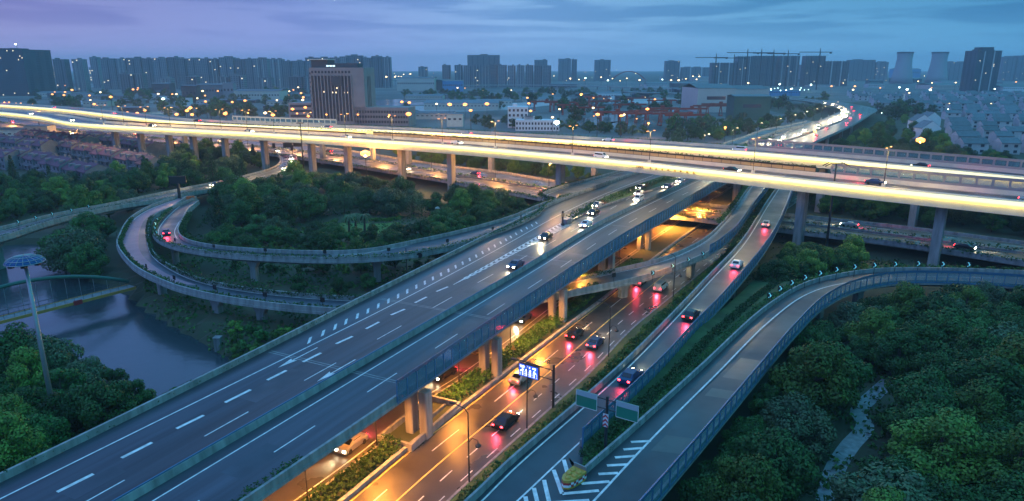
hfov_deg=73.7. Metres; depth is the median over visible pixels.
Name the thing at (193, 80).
residential tower
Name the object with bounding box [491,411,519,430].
car
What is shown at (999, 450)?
broadleaf tree
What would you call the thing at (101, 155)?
terraced house
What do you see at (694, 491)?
broadleaf tree
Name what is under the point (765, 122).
distant tree
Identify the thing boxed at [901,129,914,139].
broadleaf tree
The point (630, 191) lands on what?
road
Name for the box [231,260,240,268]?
shrub
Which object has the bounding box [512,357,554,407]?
screen gantry
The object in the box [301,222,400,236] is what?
lawn
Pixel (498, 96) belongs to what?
distant tree
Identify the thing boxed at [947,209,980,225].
broadleaf tree
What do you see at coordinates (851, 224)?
car
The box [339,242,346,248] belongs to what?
shrub
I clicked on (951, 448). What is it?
broadleaf tree
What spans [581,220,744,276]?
junction road
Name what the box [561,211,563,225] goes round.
hazard post
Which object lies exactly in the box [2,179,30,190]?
broadleaf tree
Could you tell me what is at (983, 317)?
broadleaf tree
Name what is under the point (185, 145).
broadleaf tree
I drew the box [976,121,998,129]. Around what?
villa
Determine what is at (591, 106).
gantry crane
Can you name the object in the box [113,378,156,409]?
young tree
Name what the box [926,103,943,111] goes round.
villa
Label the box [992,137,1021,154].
villa
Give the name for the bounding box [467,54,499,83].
slab block
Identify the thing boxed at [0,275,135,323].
arch footbridge
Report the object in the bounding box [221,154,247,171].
broadleaf tree
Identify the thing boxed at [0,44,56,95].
office tower
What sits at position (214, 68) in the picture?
residential tower
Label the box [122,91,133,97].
distant tree
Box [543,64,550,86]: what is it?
residential tower
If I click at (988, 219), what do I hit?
young tree
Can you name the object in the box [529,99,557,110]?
gantry crane
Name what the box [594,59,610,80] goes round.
distant block
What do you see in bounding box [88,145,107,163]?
terraced house
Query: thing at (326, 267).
young tree
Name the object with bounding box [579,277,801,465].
planted strip
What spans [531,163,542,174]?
young tree
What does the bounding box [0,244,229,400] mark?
river water
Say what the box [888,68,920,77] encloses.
industrial shed
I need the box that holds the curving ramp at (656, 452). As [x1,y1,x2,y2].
[522,267,1023,500]
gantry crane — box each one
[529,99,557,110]
[544,101,575,111]
[556,102,590,114]
[569,105,604,117]
[584,95,610,103]
[590,99,620,109]
[593,109,633,123]
[612,110,651,125]
[613,102,646,110]
[626,96,653,105]
[629,108,667,122]
[641,105,677,119]
[647,98,676,103]
[652,110,692,125]
[665,112,705,116]
[670,106,706,118]
[693,103,725,115]
[701,101,726,113]
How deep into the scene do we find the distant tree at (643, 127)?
476.21 m
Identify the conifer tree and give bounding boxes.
[1,177,10,197]
[7,155,20,182]
[45,166,52,177]
[86,179,93,196]
[198,163,206,181]
[207,154,219,181]
[210,189,228,230]
[231,163,238,175]
[233,145,238,155]
[237,153,247,174]
[250,144,256,165]
[275,173,281,184]
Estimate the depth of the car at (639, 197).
199.69 m
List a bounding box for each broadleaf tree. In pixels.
[0,321,58,374]
[0,356,30,384]
[0,392,38,425]
[0,409,49,471]
[1,188,16,201]
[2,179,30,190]
[3,346,52,396]
[7,385,54,412]
[14,188,34,210]
[17,335,84,385]
[22,176,39,189]
[30,178,49,192]
[34,228,72,260]
[37,391,84,436]
[40,176,70,194]
[41,229,106,273]
[43,172,73,184]
[51,355,107,391]
[53,188,68,205]
[59,170,79,182]
[62,184,103,221]
[63,242,109,280]
[67,211,104,235]
[79,171,111,182]
[90,215,116,237]
[92,185,120,217]
[93,180,104,189]
[100,182,117,190]
[103,167,119,181]
[109,160,126,172]
[115,188,138,211]
[116,168,136,176]
[122,167,151,193]
[140,160,157,187]
[155,171,168,188]
[157,163,177,185]
[169,145,194,160]
[174,158,200,179]
[175,168,208,196]
[179,143,188,149]
[181,152,198,161]
[189,159,203,171]
[197,138,214,148]
[206,184,232,205]
[207,166,237,180]
[207,188,234,204]
[214,157,226,168]
[217,175,244,186]
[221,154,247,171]
[230,140,246,152]
[230,150,252,164]
[231,177,258,197]
[231,183,264,215]
[250,152,261,167]
[257,183,289,201]
[260,195,301,226]
[263,177,283,184]
[280,160,304,181]
[285,169,311,186]
[288,187,327,219]
[292,182,319,192]
[302,193,331,213]
[319,172,333,188]
[327,179,355,207]
[335,171,364,185]
[346,236,373,267]
[349,186,370,204]
[353,187,379,213]
[358,175,382,190]
[372,185,406,215]
[429,225,447,257]
[432,153,443,163]
[443,183,464,211]
[448,188,471,214]
[465,183,482,200]
[478,189,500,208]
[490,187,510,207]
[506,160,521,172]
[565,165,570,176]
[570,166,584,178]
[675,471,730,500]
[688,126,702,137]
[696,130,706,139]
[697,454,755,499]
[702,453,783,500]
[706,126,714,136]
[710,128,725,139]
[720,121,733,131]
[720,423,750,449]
[723,489,761,500]
[731,425,824,500]
[734,120,744,131]
[751,259,797,281]
[759,391,837,461]
[762,113,773,125]
[767,339,859,420]
[775,255,799,277]
[783,241,795,250]
[788,241,816,257]
[794,248,828,277]
[794,339,871,408]
[797,112,804,119]
[806,110,813,117]
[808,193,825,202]
[813,103,824,111]
[816,195,839,213]
[821,246,837,270]
[826,301,883,337]
[827,460,940,500]
[830,137,851,151]
[830,246,858,270]
[839,234,869,267]
[842,307,897,362]
[846,135,855,144]
[851,129,861,139]
[851,140,863,148]
[851,143,872,153]
[857,128,873,145]
[862,485,906,500]
[863,199,899,218]
[865,331,924,377]
[866,135,889,154]
[871,122,886,137]
[878,146,894,155]
[879,281,928,322]
[882,134,899,146]
[884,124,897,135]
[884,407,1000,488]
[886,118,895,125]
[890,142,911,156]
[893,203,921,220]
[897,137,910,144]
[900,114,909,122]
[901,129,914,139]
[901,290,973,334]
[913,140,924,147]
[918,128,934,144]
[920,144,934,157]
[922,477,990,500]
[925,140,939,146]
[928,293,974,311]
[929,147,950,159]
[932,130,950,140]
[932,133,950,143]
[935,140,951,153]
[937,326,1007,359]
[941,349,988,386]
[942,144,965,160]
[943,353,1023,420]
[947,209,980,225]
[949,285,987,310]
[953,378,1011,427]
[956,151,971,162]
[963,421,1023,495]
[964,308,999,330]
[970,470,1023,500]
[974,419,1014,460]
[975,280,1011,305]
[982,331,1023,406]
[986,321,1023,357]
[988,151,1008,165]
[996,300,1023,316]
[999,214,1011,225]
[1000,150,1016,166]
[1001,288,1023,316]
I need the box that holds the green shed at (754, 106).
[726,94,770,119]
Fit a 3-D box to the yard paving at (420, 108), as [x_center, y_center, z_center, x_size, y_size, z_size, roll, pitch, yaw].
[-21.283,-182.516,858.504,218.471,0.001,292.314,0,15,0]
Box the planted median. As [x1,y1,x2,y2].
[301,185,745,500]
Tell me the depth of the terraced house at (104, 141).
388.01 m
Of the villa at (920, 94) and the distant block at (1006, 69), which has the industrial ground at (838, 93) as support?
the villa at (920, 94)
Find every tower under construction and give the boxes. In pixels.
[708,63,736,84]
[735,56,755,84]
[753,55,777,85]
[775,55,799,85]
[799,55,825,85]
[823,60,849,85]
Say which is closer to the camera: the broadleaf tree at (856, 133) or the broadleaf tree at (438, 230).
the broadleaf tree at (438, 230)
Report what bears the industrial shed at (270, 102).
on the industrial ground at (838, 93)
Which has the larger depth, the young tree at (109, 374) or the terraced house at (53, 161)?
the terraced house at (53, 161)
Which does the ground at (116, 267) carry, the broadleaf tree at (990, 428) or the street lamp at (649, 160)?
the broadleaf tree at (990, 428)
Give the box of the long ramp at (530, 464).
[463,146,824,500]
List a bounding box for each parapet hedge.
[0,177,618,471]
[1,172,279,235]
[118,217,600,307]
[145,215,614,299]
[151,193,570,258]
[179,173,603,249]
[232,455,302,500]
[716,185,748,223]
[727,188,773,248]
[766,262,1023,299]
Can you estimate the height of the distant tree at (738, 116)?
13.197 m
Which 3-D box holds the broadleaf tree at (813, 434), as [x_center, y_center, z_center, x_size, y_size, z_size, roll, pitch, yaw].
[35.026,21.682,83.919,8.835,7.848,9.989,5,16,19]
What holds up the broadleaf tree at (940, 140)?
on the ground at (116, 267)
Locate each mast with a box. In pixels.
[3,254,60,439]
[296,122,304,171]
[822,162,849,246]
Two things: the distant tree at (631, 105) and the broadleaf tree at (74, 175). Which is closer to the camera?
the broadleaf tree at (74, 175)
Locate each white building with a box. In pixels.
[508,103,527,127]
[515,116,559,130]
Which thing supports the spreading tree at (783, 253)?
on the ground at (116, 267)
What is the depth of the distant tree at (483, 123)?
543.54 m
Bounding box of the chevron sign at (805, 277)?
[803,275,807,287]
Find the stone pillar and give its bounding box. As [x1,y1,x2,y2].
[212,335,222,351]
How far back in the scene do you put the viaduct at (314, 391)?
88.18 m
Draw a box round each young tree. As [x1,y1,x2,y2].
[0,376,14,395]
[35,367,85,406]
[62,389,78,406]
[100,368,130,383]
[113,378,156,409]
[114,182,129,193]
[198,149,210,160]
[242,214,268,235]
[249,213,270,225]
[290,275,308,291]
[300,234,310,249]
[304,172,324,188]
[313,264,332,272]
[327,233,340,249]
[330,277,352,294]
[345,226,359,240]
[353,262,370,273]
[359,223,378,242]
[360,273,375,289]
[379,180,388,191]
[383,243,402,267]
[422,191,442,211]
[430,202,447,214]
[434,214,450,226]
[446,212,466,227]
[446,218,461,231]
[448,203,454,210]
[467,204,479,215]
[469,194,478,205]
[470,205,484,220]
[475,210,486,223]
[477,156,484,166]
[497,162,505,169]
[506,196,515,208]
[530,162,542,171]
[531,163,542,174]
[747,398,784,428]
[752,383,783,401]
[772,370,792,398]
[792,261,809,279]
[834,198,847,213]
[840,335,868,363]
[845,198,865,217]
[861,202,882,220]
[883,305,904,324]
[911,148,923,158]
[920,210,934,227]
[972,302,1023,324]
[980,213,1008,232]
[1001,410,1023,437]
[1012,284,1023,304]
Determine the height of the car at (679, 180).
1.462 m
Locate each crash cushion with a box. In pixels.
[562,462,586,489]
[564,217,571,223]
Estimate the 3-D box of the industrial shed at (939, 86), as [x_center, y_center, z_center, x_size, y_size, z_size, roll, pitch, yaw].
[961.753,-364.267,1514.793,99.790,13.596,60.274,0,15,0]
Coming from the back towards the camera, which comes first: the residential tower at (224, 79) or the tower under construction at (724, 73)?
the tower under construction at (724, 73)
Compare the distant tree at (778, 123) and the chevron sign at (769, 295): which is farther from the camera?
the distant tree at (778, 123)
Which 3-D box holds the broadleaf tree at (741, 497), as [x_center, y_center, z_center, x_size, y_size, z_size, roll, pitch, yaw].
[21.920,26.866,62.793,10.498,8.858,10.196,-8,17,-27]
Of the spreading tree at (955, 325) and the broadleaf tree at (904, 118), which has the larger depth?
the broadleaf tree at (904, 118)
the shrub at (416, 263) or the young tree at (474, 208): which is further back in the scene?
the young tree at (474, 208)
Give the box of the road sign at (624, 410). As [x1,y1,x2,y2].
[576,389,638,448]
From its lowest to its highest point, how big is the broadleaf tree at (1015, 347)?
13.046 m
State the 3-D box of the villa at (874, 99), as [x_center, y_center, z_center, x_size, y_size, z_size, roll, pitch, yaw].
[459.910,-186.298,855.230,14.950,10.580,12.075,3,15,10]
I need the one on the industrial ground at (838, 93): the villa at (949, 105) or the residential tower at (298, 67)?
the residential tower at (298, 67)
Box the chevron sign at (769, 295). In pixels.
[767,292,771,299]
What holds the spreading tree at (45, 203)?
on the ground at (116, 267)
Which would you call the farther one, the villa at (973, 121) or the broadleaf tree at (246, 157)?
the villa at (973, 121)
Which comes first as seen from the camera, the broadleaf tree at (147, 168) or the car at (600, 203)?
the car at (600, 203)
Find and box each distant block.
[418,66,427,76]
[534,59,546,80]
[558,58,570,80]
[571,59,576,80]
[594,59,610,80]
[663,60,679,80]
[680,67,708,80]
[847,59,875,80]
[873,61,888,80]
[947,61,963,80]
[997,56,1016,80]
[1012,55,1023,80]
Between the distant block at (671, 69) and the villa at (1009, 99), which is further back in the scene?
the distant block at (671, 69)
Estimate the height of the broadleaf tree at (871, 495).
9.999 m
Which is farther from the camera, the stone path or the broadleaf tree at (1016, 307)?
the broadleaf tree at (1016, 307)
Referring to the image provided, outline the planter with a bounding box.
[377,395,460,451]
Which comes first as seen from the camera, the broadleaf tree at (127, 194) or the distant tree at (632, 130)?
the broadleaf tree at (127, 194)
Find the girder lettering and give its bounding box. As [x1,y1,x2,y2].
[636,165,693,173]
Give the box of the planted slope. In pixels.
[446,201,796,500]
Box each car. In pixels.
[162,228,170,234]
[334,432,368,454]
[434,367,456,381]
[450,140,462,144]
[470,171,479,174]
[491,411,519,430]
[506,259,524,269]
[508,370,526,384]
[516,312,531,323]
[538,232,552,239]
[565,327,583,339]
[579,220,591,227]
[586,336,604,348]
[587,208,599,215]
[591,201,603,206]
[594,152,607,157]
[602,138,614,141]
[617,368,642,385]
[633,193,643,201]
[634,190,644,193]
[636,184,645,188]
[653,279,667,291]
[662,183,671,188]
[675,178,684,182]
[682,308,699,320]
[723,166,740,171]
[730,259,743,268]
[732,146,746,150]
[762,220,770,226]
[840,221,858,227]
[865,178,885,184]
[911,162,929,166]
[954,242,975,250]
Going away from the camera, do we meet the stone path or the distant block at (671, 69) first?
the stone path
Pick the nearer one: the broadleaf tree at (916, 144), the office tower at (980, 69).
the broadleaf tree at (916, 144)
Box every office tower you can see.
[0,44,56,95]
[959,47,1001,91]
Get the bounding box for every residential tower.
[52,58,73,90]
[71,58,90,91]
[89,56,103,87]
[100,57,118,88]
[115,57,127,88]
[119,72,136,93]
[126,57,142,73]
[134,72,147,93]
[141,57,154,88]
[152,57,168,82]
[160,77,175,92]
[167,56,180,88]
[177,57,188,86]
[185,75,199,84]
[186,57,202,82]
[200,57,211,82]
[209,58,219,82]
[217,75,230,82]
[218,56,235,75]
[230,74,247,89]
[234,58,245,74]
[245,58,254,88]
[252,57,270,88]
[258,76,274,88]
[270,58,284,87]
[283,60,292,87]
[288,75,303,92]
[292,60,305,75]
[303,74,309,93]
[305,57,316,74]
[330,56,339,62]
[339,55,347,62]
[348,54,363,62]
[363,57,371,67]
[371,55,382,87]
[382,56,392,87]
[442,64,450,78]
[454,64,462,79]
[463,64,471,86]
[472,64,480,86]
[481,64,489,86]
[490,64,497,86]
[499,64,506,86]
[508,64,515,86]
[516,64,524,86]
[525,64,533,86]
[534,64,541,86]
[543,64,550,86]
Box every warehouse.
[681,84,735,111]
[731,85,769,94]
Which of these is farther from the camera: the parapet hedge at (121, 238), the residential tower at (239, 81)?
the residential tower at (239, 81)
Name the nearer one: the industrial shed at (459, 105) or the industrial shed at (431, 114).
the industrial shed at (431, 114)
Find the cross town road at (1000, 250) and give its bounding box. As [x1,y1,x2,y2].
[0,117,1023,266]
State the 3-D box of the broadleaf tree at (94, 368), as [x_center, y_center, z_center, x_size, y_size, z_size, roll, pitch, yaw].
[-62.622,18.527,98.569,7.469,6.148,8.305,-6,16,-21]
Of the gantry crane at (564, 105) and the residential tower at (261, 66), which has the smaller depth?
the gantry crane at (564, 105)
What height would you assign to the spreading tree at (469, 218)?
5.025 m
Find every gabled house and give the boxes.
[907,114,931,127]
[912,120,941,138]
[923,111,941,125]
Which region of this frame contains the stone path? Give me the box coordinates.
[815,379,892,500]
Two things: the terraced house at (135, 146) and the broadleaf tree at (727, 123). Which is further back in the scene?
the broadleaf tree at (727, 123)
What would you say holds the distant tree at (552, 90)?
on the industrial ground at (838, 93)
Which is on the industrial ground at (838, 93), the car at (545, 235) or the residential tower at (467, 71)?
the residential tower at (467, 71)
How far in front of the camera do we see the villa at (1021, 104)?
770.85 m
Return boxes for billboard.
[168,176,185,197]
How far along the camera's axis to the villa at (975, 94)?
1030.38 m
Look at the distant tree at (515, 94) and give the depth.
954.06 m
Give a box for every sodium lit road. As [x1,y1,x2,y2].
[262,183,732,500]
[348,188,797,500]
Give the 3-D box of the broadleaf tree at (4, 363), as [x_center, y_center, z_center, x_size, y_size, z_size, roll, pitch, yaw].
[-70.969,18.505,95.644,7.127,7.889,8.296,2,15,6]
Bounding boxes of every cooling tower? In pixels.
[890,52,913,83]
[924,52,949,82]
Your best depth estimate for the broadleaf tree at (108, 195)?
213.16 m
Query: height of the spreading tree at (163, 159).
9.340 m
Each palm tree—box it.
[340,214,356,231]
[349,213,363,226]
[356,213,371,230]
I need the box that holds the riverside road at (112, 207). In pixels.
[0,144,297,269]
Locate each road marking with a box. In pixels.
[294,185,740,500]
[351,224,704,500]
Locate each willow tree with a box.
[55,204,79,225]
[56,224,91,235]
[78,229,107,247]
[218,194,234,208]
[259,193,285,214]
[260,215,290,237]
[310,171,320,178]
[323,179,339,192]
[347,181,360,188]
[400,193,428,215]
[402,188,424,205]
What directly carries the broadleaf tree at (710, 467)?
on the ground at (116, 267)
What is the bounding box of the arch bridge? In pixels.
[608,71,648,79]
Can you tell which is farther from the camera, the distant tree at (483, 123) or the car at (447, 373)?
the distant tree at (483, 123)
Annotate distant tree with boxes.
[27,98,38,104]
[34,93,41,100]
[51,98,58,105]
[64,94,77,106]
[70,100,81,106]
[75,94,86,104]
[114,99,123,106]
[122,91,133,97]
[126,96,134,103]
[132,98,143,105]
[137,88,144,95]
[142,90,152,99]
[153,96,163,103]
[157,99,170,111]
[160,88,168,95]
[163,108,172,115]
[166,92,176,103]
[172,103,187,113]
[175,95,188,105]
[177,106,187,117]
[188,103,205,116]
[205,105,218,118]
[207,96,217,104]
[211,98,220,107]
[213,103,221,113]
[218,100,233,116]
[218,108,229,116]
[227,93,237,100]
[231,103,242,114]
[237,101,246,108]
[240,104,257,118]
[260,94,270,104]
[263,104,272,113]
[269,102,286,119]
[282,94,292,103]
[290,93,300,99]
[438,88,446,93]
[449,92,457,99]
[455,89,463,98]
[470,114,482,123]
[477,88,485,96]
[481,119,486,126]
[486,120,494,128]
[488,92,494,98]
[494,93,502,98]
[501,114,507,124]
[504,90,513,96]
[509,119,514,127]
[510,91,519,99]
[527,92,538,105]
[534,91,542,96]
[547,87,556,94]
[554,98,568,111]
[555,118,563,127]
[565,118,578,130]
[567,104,584,120]
[576,95,586,103]
[577,87,585,96]
[579,101,591,114]
[583,120,596,132]
[587,91,597,98]
[596,121,604,131]
[599,122,608,131]
[602,105,611,114]
[614,121,626,134]
[618,94,628,105]
[627,103,636,114]
[627,124,638,134]
[638,125,647,133]
[646,87,653,95]
[648,101,657,109]
[657,101,670,109]
[660,89,668,97]
[662,127,673,138]
[665,113,681,129]
[670,131,681,141]
[674,93,681,99]
[674,127,686,141]
[678,118,688,126]
[681,125,696,139]
[683,117,694,126]
[689,116,709,130]
[691,116,707,128]
[703,113,715,124]
[704,116,714,126]
[712,124,723,133]
[713,118,724,127]
[723,126,730,135]
[725,115,732,121]
[729,126,740,135]
[730,118,742,130]
[735,112,746,118]
[741,121,755,133]
[756,117,769,129]
[768,119,775,126]
[770,116,780,126]
[773,98,784,109]
[777,93,789,107]
[782,111,794,122]
[786,102,794,110]
[803,105,815,113]
[820,91,830,99]
[872,102,884,113]
[881,105,890,114]
[890,105,906,119]
[891,98,905,107]
[900,104,910,116]
[904,98,916,106]
[911,105,921,114]
[913,102,922,113]
[919,102,926,113]
[927,105,938,111]
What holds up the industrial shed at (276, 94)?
on the industrial ground at (838, 93)
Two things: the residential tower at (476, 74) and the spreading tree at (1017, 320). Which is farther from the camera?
the residential tower at (476, 74)
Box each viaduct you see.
[0,91,876,500]
[0,102,1023,226]
[0,109,1023,266]
[464,85,680,91]
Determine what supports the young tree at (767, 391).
on the ground at (116, 267)
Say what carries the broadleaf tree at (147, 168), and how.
on the ground at (116, 267)
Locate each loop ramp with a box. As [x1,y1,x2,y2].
[116,186,769,320]
[152,120,815,281]
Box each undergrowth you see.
[0,164,207,220]
[35,407,113,437]
[143,247,433,359]
[189,204,429,244]
[719,235,784,311]
[783,349,1019,500]
[797,257,1022,279]
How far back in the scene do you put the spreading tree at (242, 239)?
172.92 m
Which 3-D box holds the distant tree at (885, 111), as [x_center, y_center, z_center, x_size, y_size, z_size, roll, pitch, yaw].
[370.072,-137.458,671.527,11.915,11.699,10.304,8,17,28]
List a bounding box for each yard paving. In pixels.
[415,102,556,111]
[608,97,679,103]
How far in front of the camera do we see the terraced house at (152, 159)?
297.98 m
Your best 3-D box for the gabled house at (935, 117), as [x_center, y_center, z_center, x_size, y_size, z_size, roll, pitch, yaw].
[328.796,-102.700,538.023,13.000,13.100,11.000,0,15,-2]
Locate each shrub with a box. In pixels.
[227,320,243,334]
[229,332,245,346]
[230,344,243,357]
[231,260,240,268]
[236,349,248,355]
[238,338,252,350]
[243,321,257,335]
[252,325,269,342]
[252,342,263,346]
[258,262,265,271]
[265,263,278,272]
[268,241,280,247]
[269,329,286,339]
[272,327,291,334]
[279,266,288,273]
[295,264,308,273]
[336,264,349,270]
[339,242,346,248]
[381,264,388,273]
[412,260,419,268]
[856,358,875,382]
[861,262,868,267]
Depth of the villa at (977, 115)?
576.77 m
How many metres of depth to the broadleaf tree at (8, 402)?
82.29 m
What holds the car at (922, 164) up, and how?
on the tall viaduct at (812, 156)
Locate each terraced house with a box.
[0,134,9,146]
[0,147,19,169]
[2,135,16,148]
[6,135,25,148]
[13,128,28,135]
[16,137,31,146]
[17,146,33,168]
[21,149,39,169]
[22,128,35,137]
[22,137,40,148]
[24,149,44,169]
[27,128,43,138]
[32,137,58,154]
[33,150,59,171]
[36,130,55,138]
[36,153,57,175]
[41,130,57,139]
[46,154,65,171]
[50,130,67,141]
[51,155,75,175]
[56,132,72,141]
[57,138,68,155]
[59,138,75,156]
[61,158,80,173]
[63,139,82,158]
[66,159,86,182]
[68,132,79,139]
[72,141,88,159]
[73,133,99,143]
[75,160,114,179]
[76,142,93,161]
[84,142,107,162]
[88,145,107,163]
[92,131,106,137]
[97,145,114,165]
[100,134,111,146]
[102,146,126,166]
[107,133,128,146]
[112,149,129,164]
[118,150,137,169]
[119,136,126,145]
[120,136,134,148]
[124,138,137,151]
[127,150,160,169]
[132,139,147,151]
[134,154,160,170]
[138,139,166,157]
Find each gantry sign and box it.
[283,143,292,154]
[293,143,300,146]
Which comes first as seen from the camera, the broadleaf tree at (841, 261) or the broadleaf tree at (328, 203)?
the broadleaf tree at (841, 261)
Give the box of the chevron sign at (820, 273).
[818,270,822,281]
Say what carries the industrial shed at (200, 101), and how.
on the industrial ground at (838, 93)
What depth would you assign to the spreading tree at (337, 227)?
183.01 m
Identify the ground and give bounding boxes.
[0,71,1023,500]
[0,82,1023,144]
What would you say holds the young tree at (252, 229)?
on the ground at (116, 267)
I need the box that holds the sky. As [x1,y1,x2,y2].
[0,0,1023,70]
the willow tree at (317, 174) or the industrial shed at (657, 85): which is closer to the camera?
the willow tree at (317, 174)
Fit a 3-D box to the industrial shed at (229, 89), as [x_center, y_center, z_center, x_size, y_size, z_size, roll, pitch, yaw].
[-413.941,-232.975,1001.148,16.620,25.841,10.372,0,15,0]
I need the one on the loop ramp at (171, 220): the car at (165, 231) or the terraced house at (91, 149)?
the car at (165, 231)
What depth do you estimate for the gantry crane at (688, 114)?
535.70 m
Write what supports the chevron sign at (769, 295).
on the planted strip
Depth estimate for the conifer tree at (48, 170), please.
264.80 m
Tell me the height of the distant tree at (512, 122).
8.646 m
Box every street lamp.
[305,470,308,499]
[360,150,369,174]
[449,401,480,481]
[511,358,537,427]
[597,300,618,356]
[646,130,654,162]
[664,252,681,296]
[751,137,759,173]
[881,146,891,186]
[916,137,924,148]
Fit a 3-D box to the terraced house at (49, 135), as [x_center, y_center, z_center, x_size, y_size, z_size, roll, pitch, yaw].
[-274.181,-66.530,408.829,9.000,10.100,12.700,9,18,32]
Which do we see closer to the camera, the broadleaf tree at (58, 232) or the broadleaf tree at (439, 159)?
the broadleaf tree at (58, 232)
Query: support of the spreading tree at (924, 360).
on the ground at (116, 267)
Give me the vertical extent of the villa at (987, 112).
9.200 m
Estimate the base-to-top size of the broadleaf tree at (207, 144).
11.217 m
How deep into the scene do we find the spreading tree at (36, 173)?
270.34 m
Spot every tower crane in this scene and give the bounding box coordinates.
[695,53,727,83]
[727,51,759,84]
[732,54,745,84]
[741,50,773,84]
[753,53,785,88]
[778,50,799,88]
[815,48,831,89]
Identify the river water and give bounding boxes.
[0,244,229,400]
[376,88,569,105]
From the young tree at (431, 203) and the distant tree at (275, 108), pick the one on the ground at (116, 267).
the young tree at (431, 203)
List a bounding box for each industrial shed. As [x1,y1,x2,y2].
[0,127,24,135]
[24,125,56,131]
[37,91,79,96]
[47,93,61,97]
[70,93,94,96]
[82,100,114,105]
[87,95,113,98]
[114,95,131,98]
[117,106,149,112]
[150,93,178,97]
[151,83,174,92]
[181,85,200,102]
[182,97,192,105]
[191,103,209,107]
[196,83,222,98]
[196,100,219,102]
[222,83,235,97]
[233,99,259,102]
[234,89,287,100]
[266,100,300,105]
[296,95,310,99]
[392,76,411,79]
[397,77,436,90]
[405,94,444,98]
[415,111,454,118]
[424,100,499,109]
[436,79,450,89]
[442,80,463,91]
[446,113,463,126]
[477,99,511,105]
[522,97,570,101]
[550,83,576,87]
[575,93,589,95]
[590,92,621,98]
[592,103,617,107]
[615,95,630,99]
[630,94,648,96]
[640,83,663,86]
[644,84,668,87]
[669,82,694,86]
[672,88,681,92]
[690,76,708,80]
[769,89,800,95]
[805,84,834,86]
[864,83,884,87]
[865,80,883,82]
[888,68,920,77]
[889,78,921,82]
[915,83,959,88]
[933,81,959,82]
[995,85,1023,91]
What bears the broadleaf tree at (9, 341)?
on the ground at (116, 267)
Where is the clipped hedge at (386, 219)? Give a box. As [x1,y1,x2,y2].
[366,215,401,220]
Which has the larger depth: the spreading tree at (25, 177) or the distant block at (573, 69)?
the distant block at (573, 69)
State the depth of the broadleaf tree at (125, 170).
271.87 m
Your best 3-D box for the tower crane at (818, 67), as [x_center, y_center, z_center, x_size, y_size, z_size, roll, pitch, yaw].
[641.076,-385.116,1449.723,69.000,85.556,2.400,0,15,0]
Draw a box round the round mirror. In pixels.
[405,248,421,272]
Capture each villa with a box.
[849,91,860,97]
[855,93,868,100]
[863,90,871,95]
[869,95,882,102]
[871,97,886,105]
[877,100,892,108]
[879,92,890,97]
[889,94,902,100]
[895,92,904,98]
[905,90,916,95]
[905,96,919,99]
[909,92,921,97]
[916,100,933,107]
[923,94,936,99]
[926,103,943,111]
[927,98,939,103]
[934,90,945,95]
[937,100,951,108]
[938,92,950,98]
[941,110,960,118]
[942,96,957,99]
[944,98,959,103]
[944,117,967,126]
[945,121,971,128]
[945,125,973,136]
[947,104,960,109]
[948,106,962,113]
[951,131,981,143]
[955,92,965,98]
[955,100,973,108]
[955,137,989,153]
[961,110,977,118]
[962,96,974,99]
[963,104,980,109]
[964,107,981,112]
[965,98,978,103]
[968,92,981,97]
[968,113,985,118]
[968,117,986,127]
[976,94,987,100]
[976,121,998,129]
[976,126,1000,139]
[977,100,992,109]
[980,96,995,99]
[980,110,999,119]
[982,98,998,103]
[983,104,997,109]
[985,92,995,95]
[985,107,999,111]
[987,113,1010,120]
[988,117,1012,128]
[988,131,1014,145]
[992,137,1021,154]
[994,94,1007,100]
[995,91,1008,93]
[995,101,1014,107]
[1000,104,1017,111]
[1000,110,1017,119]
[1000,126,1023,139]
[1001,98,1015,103]
[1001,107,1020,112]
[1013,94,1023,101]
[1013,114,1023,121]
[1013,117,1023,125]
[1018,101,1023,109]
[1020,140,1023,152]
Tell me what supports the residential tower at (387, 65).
on the industrial ground at (838, 93)
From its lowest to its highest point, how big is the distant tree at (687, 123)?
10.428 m
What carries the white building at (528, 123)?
on the industrial ground at (838, 93)
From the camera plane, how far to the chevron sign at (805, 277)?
130.83 m
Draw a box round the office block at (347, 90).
[288,59,415,125]
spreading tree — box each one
[0,172,14,194]
[0,201,14,221]
[0,410,73,455]
[1,195,29,217]
[20,169,44,180]
[20,174,34,183]
[30,196,54,212]
[34,189,60,206]
[67,377,140,429]
[71,178,100,190]
[112,179,132,189]
[155,156,174,169]
[158,158,177,174]
[202,230,229,244]
[210,150,222,160]
[212,229,231,242]
[215,223,243,243]
[225,198,255,226]
[232,234,254,247]
[250,177,267,186]
[261,224,281,242]
[277,226,301,246]
[301,229,333,249]
[319,172,348,184]
[322,222,345,237]
[325,228,344,243]
[368,237,392,246]
[375,227,403,243]
[386,175,415,194]
[387,223,411,239]
[404,219,432,239]
[420,152,437,162]
[423,221,447,235]
[426,214,442,222]
[433,206,461,219]
[455,154,463,164]
[457,155,475,165]
[461,214,475,225]
[467,157,480,167]
[478,200,499,213]
[481,208,501,220]
[483,157,499,165]
[485,158,500,169]
[491,204,513,218]
[499,158,511,165]
[504,198,529,211]
[515,162,531,174]
[539,164,554,177]
[543,163,555,172]
[711,437,766,477]
[724,428,768,463]
[731,414,775,435]
[776,248,798,258]
[790,325,833,352]
[799,243,831,265]
[799,319,848,343]
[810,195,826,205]
[856,295,889,308]
[857,453,943,495]
[878,383,962,432]
[884,367,957,409]
[886,127,894,136]
[892,320,952,358]
[892,403,968,468]
[903,351,960,392]
[908,206,949,220]
[909,144,918,156]
[917,306,988,349]
[940,283,974,300]
[961,146,977,159]
[976,155,1000,164]
[981,148,995,155]
[992,312,1023,336]
[1006,215,1023,234]

